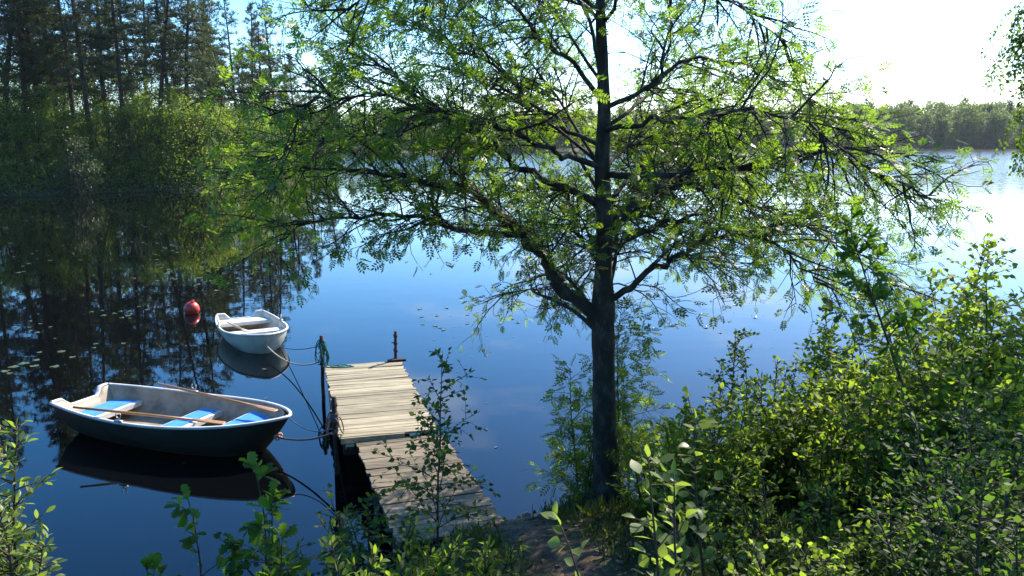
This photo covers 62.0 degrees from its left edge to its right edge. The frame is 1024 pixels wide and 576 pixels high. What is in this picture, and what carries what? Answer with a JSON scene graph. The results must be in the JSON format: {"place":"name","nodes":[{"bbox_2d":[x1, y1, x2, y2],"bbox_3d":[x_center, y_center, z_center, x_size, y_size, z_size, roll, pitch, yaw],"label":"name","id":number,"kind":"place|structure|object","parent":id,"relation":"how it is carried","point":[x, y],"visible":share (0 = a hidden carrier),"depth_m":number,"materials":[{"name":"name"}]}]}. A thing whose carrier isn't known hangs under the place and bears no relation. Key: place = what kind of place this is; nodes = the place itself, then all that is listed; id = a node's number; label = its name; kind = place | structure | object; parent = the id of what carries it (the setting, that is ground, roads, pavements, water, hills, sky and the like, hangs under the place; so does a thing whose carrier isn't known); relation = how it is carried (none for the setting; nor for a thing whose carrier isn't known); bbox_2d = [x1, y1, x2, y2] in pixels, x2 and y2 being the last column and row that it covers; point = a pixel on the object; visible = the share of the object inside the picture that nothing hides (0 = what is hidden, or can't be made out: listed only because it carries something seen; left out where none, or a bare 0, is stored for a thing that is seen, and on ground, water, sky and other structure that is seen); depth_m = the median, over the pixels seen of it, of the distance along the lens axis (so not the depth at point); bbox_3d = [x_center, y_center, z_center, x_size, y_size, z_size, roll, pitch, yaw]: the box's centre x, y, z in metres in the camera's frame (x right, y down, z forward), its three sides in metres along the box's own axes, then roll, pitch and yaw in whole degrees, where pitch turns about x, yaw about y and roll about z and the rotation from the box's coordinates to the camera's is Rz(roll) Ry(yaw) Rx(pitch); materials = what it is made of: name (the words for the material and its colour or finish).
{"place":"outdoors","nodes":[
{"label":"outdoors","id":0,"kind":"place"},
{"bbox_2d":[0,134,1019,575],"bbox_3d":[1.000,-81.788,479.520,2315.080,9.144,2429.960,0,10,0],"label":"ground","id":1,"kind":"structure","parent":0,"point":[574,536],"depth_m":7.52,"materials":[{"name":"soil"}]},
{"bbox_2d":[0,29,16,93],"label":"pine tree","id":2,"kind":"object","parent":1,"relation":"on","point":[3,81],"visible":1,"depth_m":64.22,"materials":[{"name":"green plant"}]},
{"bbox_2d":[0,87,30,168],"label":"broadleaf tree","id":3,"kind":"object","parent":1,"relation":"on","point":[1,125],"visible":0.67,"depth_m":64.78,"materials":[{"name":"green plant"}]},
{"bbox_2d":[0,0,62,153],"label":"pine tree","id":4,"kind":"object","parent":1,"relation":"on","point":[10,38],"visible":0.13,"depth_m":70.04,"materials":[{"name":"green plant"}]},
{"bbox_2d":[0,412,67,575],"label":"willow bush","id":5,"kind":"object","parent":1,"relation":"on","point":[12,537],"visible":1,"depth_m":3.07,"materials":[{"name":"green plant"}]},
{"bbox_2d":[0,0,69,165],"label":"pine tree","id":6,"kind":"object","parent":1,"relation":"on","point":[22,47],"visible":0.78,"depth_m":66.77,"materials":[{"name":"green plant"}]},
{"bbox_2d":[0,0,77,151],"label":"pine tree","id":7,"kind":"object","parent":1,"relation":"on","point":[30,42],"visible":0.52,"depth_m":67.34,"materials":[{"name":"green plant"}]},
{"bbox_2d":[12,0,73,144],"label":"pine tree","id":8,"kind":"object","parent":1,"relation":"on","point":[41,77],"visible":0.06,"depth_m":73.62,"materials":[{"name":"green plant"}]},
{"bbox_2d":[0,106,89,175],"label":"broadleaf tree","id":9,"kind":"object","parent":1,"relation":"on","point":[36,119],"visible":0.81,"depth_m":65.68,"materials":[{"name":"green plant"}]},
{"bbox_2d":[17,79,90,144],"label":"broadleaf tree","id":10,"kind":"object","parent":1,"relation":"on","point":[62,95],"visible":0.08,"depth_m":76.98,"materials":[{"name":"green plant"}]},
{"bbox_2d":[7,82,107,172],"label":"broadleaf tree","id":11,"kind":"object","parent":1,"relation":"on","point":[50,109],"visible":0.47,"depth_m":66.88,"materials":[{"name":"green plant"}]},
{"bbox_2d":[25,0,102,148],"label":"pine tree","id":12,"kind":"object","parent":1,"relation":"on","point":[70,82],"visible":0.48,"depth_m":68.41,"materials":[{"name":"green plant"}]},
{"bbox_2d":[31,108,100,172],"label":"broadleaf tree","id":13,"kind":"object","parent":1,"relation":"on","point":[73,133],"visible":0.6,"depth_m":67.26,"materials":[{"name":"green plant"}]},
{"bbox_2d":[29,0,122,171],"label":"pine tree","id":14,"kind":"object","parent":1,"relation":"on","point":[77,35],"visible":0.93,"depth_m":67.27,"materials":[{"name":"green plant"}]},
{"bbox_2d":[49,133,112,195],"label":"bushy tree","id":15,"kind":"object","parent":1,"relation":"on","point":[75,159],"visible":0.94,"depth_m":64.52,"materials":[{"name":"green plant"}]},
{"bbox_2d":[64,81,127,148],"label":"broadleaf tree","id":16,"kind":"object","parent":1,"relation":"on","point":[98,104],"visible":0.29,"depth_m":75.15,"materials":[{"name":"green plant"}]},
{"bbox_2d":[62,0,138,148],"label":"pine tree","id":17,"kind":"object","parent":1,"relation":"on","point":[102,82],"visible":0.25,"depth_m":75.27,"materials":[{"name":"green plant"}]},
{"bbox_2d":[68,103,136,174],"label":"broadleaf tree","id":18,"kind":"object","parent":1,"relation":"on","point":[97,123],"visible":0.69,"depth_m":68.14,"materials":[{"name":"green plant"}]},
{"bbox_2d":[59,66,154,145],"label":"broadleaf tree","id":19,"kind":"object","parent":1,"relation":"on","point":[107,100],"visible":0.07,"depth_m":86.64,"materials":[{"name":"green plant"}]},
{"bbox_2d":[78,0,155,167],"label":"pine tree","id":20,"kind":"object","parent":1,"relation":"on","point":[118,61],"visible":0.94,"depth_m":69.19,"materials":[{"name":"green plant"}]},
{"bbox_2d":[88,104,151,183],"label":"broadleaf tree","id":21,"kind":"object","parent":1,"relation":"on","point":[123,153],"visible":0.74,"depth_m":68.28,"materials":[{"name":"green plant"}]},
{"bbox_2d":[91,0,160,148],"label":"pine tree","id":22,"kind":"object","parent":1,"relation":"on","point":[128,17],"visible":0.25,"depth_m":79.12,"materials":[{"name":"green plant"}]},
{"bbox_2d":[93,77,162,148],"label":"broadleaf tree","id":23,"kind":"object","parent":1,"relation":"on","point":[128,94],"visible":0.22,"depth_m":77.73,"materials":[{"name":"green plant"}]},
{"bbox_2d":[90,90,191,178],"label":"broadleaf tree","id":24,"kind":"object","parent":1,"relation":"on","point":[139,144],"visible":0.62,"depth_m":69.36,"materials":[{"name":"green plant"}]},
{"bbox_2d":[114,0,170,109],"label":"pine tree","id":25,"kind":"object","parent":1,"relation":"on","point":[142,19],"visible":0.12,"depth_m":94.85,"materials":[{"name":"green plant"}]},
{"bbox_2d":[111,54,174,145],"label":"broadleaf tree","id":26,"kind":"object","parent":1,"relation":"on","point":[144,82],"visible":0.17,"depth_m":90.26,"materials":[{"name":"green plant"}]},
{"bbox_2d":[0,149,309,196],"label":"undergrowth","id":27,"kind":"object","parent":1,"relation":"on","point":[121,176],"visible":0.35,"depth_m":67.38,"materials":[{"name":"green plant"}]},
{"bbox_2d":[126,0,191,130],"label":"pine tree","id":28,"kind":"object","parent":1,"relation":"on","point":[158,60],"visible":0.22,"depth_m":80.83,"materials":[{"name":"green plant"}]},
{"bbox_2d":[115,0,206,161],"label":"pine tree","id":29,"kind":"object","parent":1,"relation":"on","point":[149,37],"visible":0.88,"depth_m":71.40,"materials":[{"name":"green plant"}]},
{"bbox_2d":[130,77,202,149],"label":"broadleaf tree","id":30,"kind":"object","parent":1,"relation":"on","point":[156,94],"visible":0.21,"depth_m":80.61,"materials":[{"name":"green plant"}]},
{"bbox_2d":[128,108,206,179],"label":"broadleaf tree","id":31,"kind":"object","parent":1,"relation":"on","point":[169,145],"visible":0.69,"depth_m":69.97,"materials":[{"name":"green plant"}]},
{"bbox_2d":[127,87,226,176],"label":"broadleaf tree","id":32,"kind":"object","parent":1,"relation":"on","point":[175,114],"visible":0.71,"depth_m":70.96,"materials":[{"name":"green plant"}]},
{"bbox_2d":[147,0,230,145],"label":"pine tree","id":33,"kind":"object","parent":1,"relation":"on","point":[202,41],"visible":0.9,"depth_m":72.57,"materials":[{"name":"green plant"}]},
{"bbox_2d":[141,484,254,575],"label":"oak seedling","id":34,"kind":"object","parent":1,"relation":"on","point":[151,561],"visible":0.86,"depth_m":5.06,"materials":[{"name":"green plant"}]},
{"bbox_2d":[166,99,234,176],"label":"broadleaf tree","id":35,"kind":"object","parent":1,"relation":"on","point":[207,125],"visible":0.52,"depth_m":72.19,"materials":[{"name":"green plant"}]},
{"bbox_2d":[175,0,232,125],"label":"pine tree","id":36,"kind":"object","parent":1,"relation":"on","point":[209,16],"visible":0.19,"depth_m":85.12,"materials":[{"name":"green plant"}]},
{"bbox_2d":[175,0,237,150],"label":"pine tree","id":37,"kind":"object","parent":1,"relation":"on","point":[193,49],"visible":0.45,"depth_m":79.03,"materials":[{"name":"green plant"}]},
{"bbox_2d":[186,101,244,173],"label":"broadleaf tree","id":38,"kind":"object","parent":1,"relation":"on","point":[219,123],"visible":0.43,"depth_m":74.34,"materials":[{"name":"green plant"}]},
{"bbox_2d":[198,100,265,166],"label":"broadleaf tree","id":39,"kind":"object","parent":1,"relation":"on","point":[240,124],"visible":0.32,"depth_m":76.96,"materials":[{"name":"green plant"}]},
{"bbox_2d":[211,0,253,159],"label":"pine tree","id":40,"kind":"object","parent":1,"relation":"on","point":[228,32],"visible":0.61,"depth_m":85.33,"materials":[{"name":"green plant"}]},
{"bbox_2d":[227,103,269,163],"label":"broadleaf tree","id":41,"kind":"object","parent":1,"relation":"on","point":[249,131],"visible":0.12,"depth_m":79.13,"materials":[{"name":"green plant"}]},
{"bbox_2d":[232,0,275,122],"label":"pine tree","id":42,"kind":"object","parent":1,"relation":"on","point":[249,7],"visible":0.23,"depth_m":91.68,"materials":[{"name":"green plant"}]},
{"bbox_2d":[239,21,282,138],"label":"pine tree","id":43,"kind":"object","parent":1,"relation":"on","point":[256,71],"visible":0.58,"depth_m":81.94,"materials":[{"name":"green plant"}]},
{"bbox_2d":[217,451,310,575],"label":"oak seedling","id":44,"kind":"object","parent":1,"relation":"on","point":[273,549],"visible":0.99,"depth_m":5.06,"materials":[{"name":"green plant"}]},
{"bbox_2d":[242,0,297,128],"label":"pine tree","id":45,"kind":"object","parent":1,"relation":"on","point":[270,66],"visible":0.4,"depth_m":85.25,"materials":[{"name":"green plant"}]},
{"bbox_2d":[213,510,327,575],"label":"bramble","id":46,"kind":"object","parent":1,"relation":"on","point":[255,563],"visible":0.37,"depth_m":5.37,"materials":[{"name":"green plant"}]},
{"bbox_2d":[269,51,316,149],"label":"pine tree","id":47,"kind":"object","parent":1,"relation":"on","point":[296,96],"visible":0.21,"depth_m":96.13,"materials":[{"name":"green plant"}]},
{"bbox_2d":[291,65,326,161],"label":"pine tree","id":48,"kind":"object","parent":1,"relation":"on","point":[306,80],"visible":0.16,"depth_m":100.21,"materials":[{"name":"green plant"}]},
{"bbox_2d":[303,531,394,575],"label":"bush","id":49,"kind":"object","parent":1,"relation":"on","point":[355,555],"visible":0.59,"depth_m":5.37,"materials":[{"name":"green plant"}]},
{"bbox_2d":[317,532,411,575],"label":"bush","id":50,"kind":"object","parent":1,"relation":"on","point":[348,568],"visible":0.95,"depth_m":5.01,"materials":[{"name":"green plant"}]},
{"bbox_2d":[309,483,426,575],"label":"bramble","id":51,"kind":"object","parent":1,"relation":"on","point":[375,521],"visible":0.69,"depth_m":6.02,"materials":[{"name":"green plant"}]},
{"bbox_2d":[338,517,436,575],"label":"bush","id":52,"kind":"object","parent":1,"relation":"on","point":[406,560],"visible":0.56,"depth_m":5.94,"materials":[{"name":"green plant"}]},
{"bbox_2d":[394,520,473,575],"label":"bush","id":53,"kind":"object","parent":1,"relation":"on","point":[413,547],"visible":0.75,"depth_m":5.71,"materials":[{"name":"green plant"}]},
{"bbox_2d":[371,346,508,570],"bbox_3d":[-0.576,1.399,6.522,0.924,1.871,1.054,-4,11,-23],"label":"birch sapling","id":54,"kind":"object","parent":1,"relation":"on","point":[440,454],"visible":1,"depth_m":6.47,"materials":[{"name":"green plant"}]},
{"bbox_2d":[393,551,500,575],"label":"bush","id":55,"kind":"object","parent":1,"relation":"on","point":[408,570],"visible":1,"depth_m":4.73,"materials":[{"name":"green plant"}]},
{"bbox_2d":[415,542,499,575],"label":"bush","id":56,"kind":"object","parent":1,"relation":"on","point":[478,562],"visible":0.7,"depth_m":5.60,"materials":[{"name":"green plant"}]},
{"bbox_2d":[451,535,529,575],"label":"bush","id":57,"kind":"object","parent":1,"relation":"on","point":[487,553],"visible":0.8,"depth_m":5.85,"materials":[{"name":"green plant"}]},
{"bbox_2d":[540,501,588,575],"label":"sallow shoot","id":58,"kind":"object","parent":1,"relation":"on","point":[553,542],"visible":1,"depth_m":3.49,"materials":[{"name":"green plant"}]},
{"bbox_2d":[110,95,1023,151],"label":"treeline","id":59,"kind":"object","parent":1,"relation":"on","point":[945,122],"visible":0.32,"depth_m":352.70,"materials":[{"name":"plant"}]},
{"bbox_2d":[520,353,626,504],"bbox_3d":[0.638,1.493,8.531,1.118,1.643,0.911,0,10,0],"label":"rowan sapling","id":60,"kind":"object","parent":1,"relation":"on","point":[579,466],"visible":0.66,"depth_m":8.60,"materials":[{"name":"green plant"}]},
{"bbox_2d":[172,0,998,514],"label":"rowan tree","id":61,"kind":"object","parent":1,"relation":"on","point":[704,144],"visible":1,"depth_m":7.21,"materials":[{"name":"green plant"}]},
{"bbox_2d":[560,291,678,505],"bbox_3d":[1.146,1.230,8.601,1.369,2.407,1.371,0,10,0],"label":"rowan sapling","id":62,"kind":"object","parent":1,"relation":"on","point":[640,435],"visible":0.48,"depth_m":8.55,"materials":[{"name":"green plant"}]},
{"bbox_2d":[606,415,704,517],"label":"elder bush","id":63,"kind":"object","parent":1,"relation":"on","point":[636,475],"visible":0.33,"depth_m":7.64,"materials":[{"name":"green plant"}]},
{"bbox_2d":[622,444,698,575],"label":"sallow shoot","id":64,"kind":"object","parent":1,"relation":"on","point":[653,523],"visible":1,"depth_m":3.85,"materials":[{"name":"green plant"}]},
{"bbox_2d":[636,382,746,522],"bbox_3d":[1.383,1.374,6.927,0.967,1.261,0.756,-4,11,-24],"label":"hazel bush","id":65,"kind":"object","parent":1,"relation":"on","point":[672,444],"visible":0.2,"depth_m":6.82,"materials":[{"name":"green plant"}]},
{"bbox_2d":[644,406,757,575],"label":"sallow shoot","id":66,"kind":"object","parent":1,"relation":"on","point":[699,552],"visible":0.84,"depth_m":4.56,"materials":[{"name":"green plant"}]},
{"bbox_2d":[385,472,1023,575],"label":"grass","id":67,"kind":"structure","parent":1,"relation":"on","point":[572,505],"depth_m":6.78,"materials":[{"name":"plant"}]},
{"bbox_2d":[645,386,775,540],"bbox_3d":[1.467,1.358,6.497,0.970,1.127,0.841,-4,11,-24],"label":"elder bush","id":68,"kind":"object","parent":1,"relation":"on","point":[736,461],"visible":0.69,"depth_m":6.44,"materials":[{"name":"green plant"}]},
{"bbox_2d":[408,500,1018,575],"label":"fallen leaves","id":69,"kind":"object","parent":1,"relation":"on","point":[497,523],"visible":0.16,"depth_m":6.90,"materials":[{"name":"brown plant"}]},
{"bbox_2d":[697,327,770,481],"bbox_3d":[2.086,1.214,7.917,0.895,1.737,1.000,0,10,0],"label":"alder sapling","id":70,"kind":"object","parent":1,"relation":"on","point":[735,356],"visible":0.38,"depth_m":7.83,"materials":[{"name":"green plant"}]},
{"bbox_2d":[680,475,795,575],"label":"undergrowth bush","id":71,"kind":"object","parent":1,"relation":"on","point":[721,550],"visible":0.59,"depth_m":5.13,"materials":[{"name":"green plant"}]},
{"bbox_2d":[707,368,794,508],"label":"elder bush","id":72,"kind":"object","parent":1,"relation":"on","point":[746,411],"visible":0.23,"depth_m":7.13,"materials":[{"name":"green plant"}]},
{"bbox_2d":[713,456,819,575],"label":"undergrowth bush","id":73,"kind":"object","parent":1,"relation":"on","point":[767,511],"visible":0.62,"depth_m":5.30,"materials":[{"name":"green plant"}]},
{"bbox_2d":[726,520,859,575],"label":"undergrowth bush","id":74,"kind":"object","parent":1,"relation":"on","point":[754,568],"visible":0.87,"depth_m":3.99,"materials":[{"name":"green plant"}]},
{"bbox_2d":[730,363,858,506],"bbox_3d":[2.360,1.280,7.171,1.047,1.226,1.033,0,10,0],"label":"elder bush","id":75,"kind":"object","parent":1,"relation":"on","point":[797,410],"visible":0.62,"depth_m":7.03,"materials":[{"name":"green plant"}]},
{"bbox_2d":[756,355,846,460],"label":"hazel bush","id":76,"kind":"object","parent":1,"relation":"on","point":[793,382],"visible":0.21,"depth_m":7.83,"materials":[{"name":"green plant"}]},
{"bbox_2d":[775,406,873,525],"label":"hazel bush","id":77,"kind":"object","parent":1,"relation":"on","point":[819,463],"visible":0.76,"depth_m":6.43,"materials":[{"name":"green plant"}]},
{"bbox_2d":[788,311,884,458],"bbox_3d":[3.214,1.116,8.253,1.179,1.721,1.342,0,10,0],"label":"hazel bush","id":78,"kind":"object","parent":1,"relation":"on","point":[816,357],"visible":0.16,"depth_m":8.24,"materials":[{"name":"green plant"}]},
{"bbox_2d":[783,468,916,575],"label":"undergrowth bush","id":79,"kind":"object","parent":1,"relation":"on","point":[828,528],"visible":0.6,"depth_m":4.90,"materials":[{"name":"green plant"}]},
{"bbox_2d":[792,354,936,511],"bbox_3d":[2.895,1.181,6.894,1.279,1.357,1.211,0,10,0],"label":"elder bush","id":80,"kind":"object","parent":1,"relation":"on","point":[831,425],"visible":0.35,"depth_m":6.89,"materials":[{"name":"green plant"}]},
{"bbox_2d":[818,205,930,519],"bbox_3d":[2.509,0.601,5.854,0.828,2.337,0.390,0,10,0],"label":"oak sapling","id":81,"kind":"object","parent":1,"relation":"on","point":[882,291],"visible":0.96,"depth_m":5.74,"materials":[{"name":"green plant"}]},
{"bbox_2d":[792,539,959,575],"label":"undergrowth bush","id":82,"kind":"object","parent":1,"relation":"on","point":[824,566],"visible":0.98,"depth_m":3.75,"materials":[{"name":"green plant"}]},
{"bbox_2d":[832,377,963,530],"bbox_3d":[2.644,1.195,5.881,0.792,1.120,0.709,0,10,0],"label":"hazel bush","id":83,"kind":"object","parent":1,"relation":"on","point":[892,473],"visible":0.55,"depth_m":5.90,"materials":[{"name":"green plant"}]},
{"bbox_2d":[836,461,975,575],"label":"undergrowth bush","id":84,"kind":"object","parent":1,"relation":"on","point":[888,570],"visible":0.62,"depth_m":4.44,"materials":[{"name":"green plant"}]},
{"bbox_2d":[839,295,1009,470],"bbox_3d":[3.699,0.960,7.861,1.504,1.991,1.494,0,10,0],"label":"hazel bush","id":85,"kind":"object","parent":1,"relation":"on","point":[885,357],"visible":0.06,"depth_m":7.90,"materials":[{"name":"green plant"}]},
{"bbox_2d":[851,342,1017,507],"bbox_3d":[3.308,1.103,6.744,1.390,1.372,1.221,0,10,0],"label":"elder bush","id":86,"kind":"object","parent":1,"relation":"on","point":[877,409],"visible":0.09,"depth_m":6.66,"materials":[{"name":"green plant"}]},
{"bbox_2d":[850,493,1023,575],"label":"undergrowth bush","id":87,"kind":"object","parent":1,"relation":"on","point":[909,555],"visible":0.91,"depth_m":3.84,"materials":[{"name":"green plant"}]},
{"bbox_2d":[864,308,1023,519],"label":"elder bush","id":88,"kind":"object","parent":1,"relation":"on","point":[1017,404],"visible":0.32,"depth_m":5.85,"materials":[{"name":"green plant"}]},
{"bbox_2d":[867,232,1023,478],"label":"hazel bush","id":89,"kind":"object","parent":1,"relation":"on","point":[971,310],"visible":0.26,"depth_m":6.69,"materials":[{"name":"green plant"}]},
{"bbox_2d":[871,412,1023,575],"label":"undergrowth bush","id":90,"kind":"object","parent":1,"relation":"on","point":[923,478],"visible":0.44,"depth_m":4.51,"materials":[{"name":"green plant"}]},
{"bbox_2d":[876,331,1023,575],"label":"undergrowth bush","id":91,"kind":"object","parent":1,"relation":"on","point":[964,425],"visible":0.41,"depth_m":5.06,"materials":[{"name":"green plant"}]},
{"bbox_2d":[882,328,1023,509],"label":"hazel bush","id":92,"kind":"object","parent":1,"relation":"on","point":[959,360],"visible":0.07,"depth_m":6.11,"materials":[{"name":"green plant"}]},
{"bbox_2d":[916,459,1023,575],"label":"undergrowth bush","id":93,"kind":"object","parent":1,"relation":"on","point":[1013,559],"visible":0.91,"depth_m":3.80,"materials":[{"name":"green plant"}]},
{"bbox_2d":[980,2,1023,177],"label":"birch tree","id":94,"kind":"object","parent":1,"relation":"on","point":[1019,42],"visible":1,"depth_m":11.68,"materials":[{"name":"green plant"}]},
{"bbox_2d":[0,149,1023,575],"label":"water","id":95,"kind":"structure","parent":0,"point":[108,515],"depth_m":18.19,"materials":[{"name":"blue liquid"}]},
{"bbox_2d":[49,382,291,456],"bbox_3d":[-4.691,1.924,12.056,3.724,0.703,1.509,4,11,20],"label":"rowing boat","id":96,"kind":"object","parent":95,"relation":"on","point":[243,430],"visible":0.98,"depth_m":11.93,"materials":[{"name":"plastic"}]},
{"bbox_2d":[73,406,225,423],"bbox_3d":[-4.986,1.740,11.724,2.065,0.258,0.136,0,10,0],"label":"oar","id":97,"kind":"object","parent":96,"relation":"in","point":[156,415],"visible":1,"depth_m":11.69,"materials":[{"name":"wood"}]},
{"bbox_2d":[157,383,277,411],"bbox_3d":[-4.264,1.553,12.270,2.281,0.121,0.136,5,11,27],"label":"oar","id":98,"kind":"object","parent":96,"relation":"in","point":[270,409],"visible":1,"depth_m":12.18,"materials":[{"name":"wood"}]},
{"bbox_2d":[215,310,287,353],"bbox_3d":[-5.413,0.964,17.834,1.349,0.602,2.784,-5,11,-28],"label":"rowing boat","id":99,"kind":"object","parent":95,"relation":"on","point":[266,328],"visible":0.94,"depth_m":17.70,"materials":[{"name":"plastic"}]},
{"bbox_2d":[318,331,503,568],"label":"jetty","id":100,"kind":"object","parent":95,"relation":"in","point":[369,402],"visible":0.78,"depth_m":10.71,"materials":[{"name":"wood"}]},
{"bbox_2d":[325,410,343,434],"bbox_3d":[-2.229,1.685,10.711,0.225,0.301,0.223,0,10,0],"label":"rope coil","id":101,"kind":"object","parent":100,"relation":"attached to","point":[331,419],"visible":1,"depth_m":10.66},
{"bbox_2d":[0,0,1023,132],"label":"sky","id":102,"kind":"structure","parent":0,"point":[933,49],"materials":[{"name":"white"}]},
{"bbox_2d":[482,515,631,575],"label":"path","id":103,"kind":"structure","parent":0,"point":[543,550],"depth_m":6.64,"materials":[{"name":"soil"}]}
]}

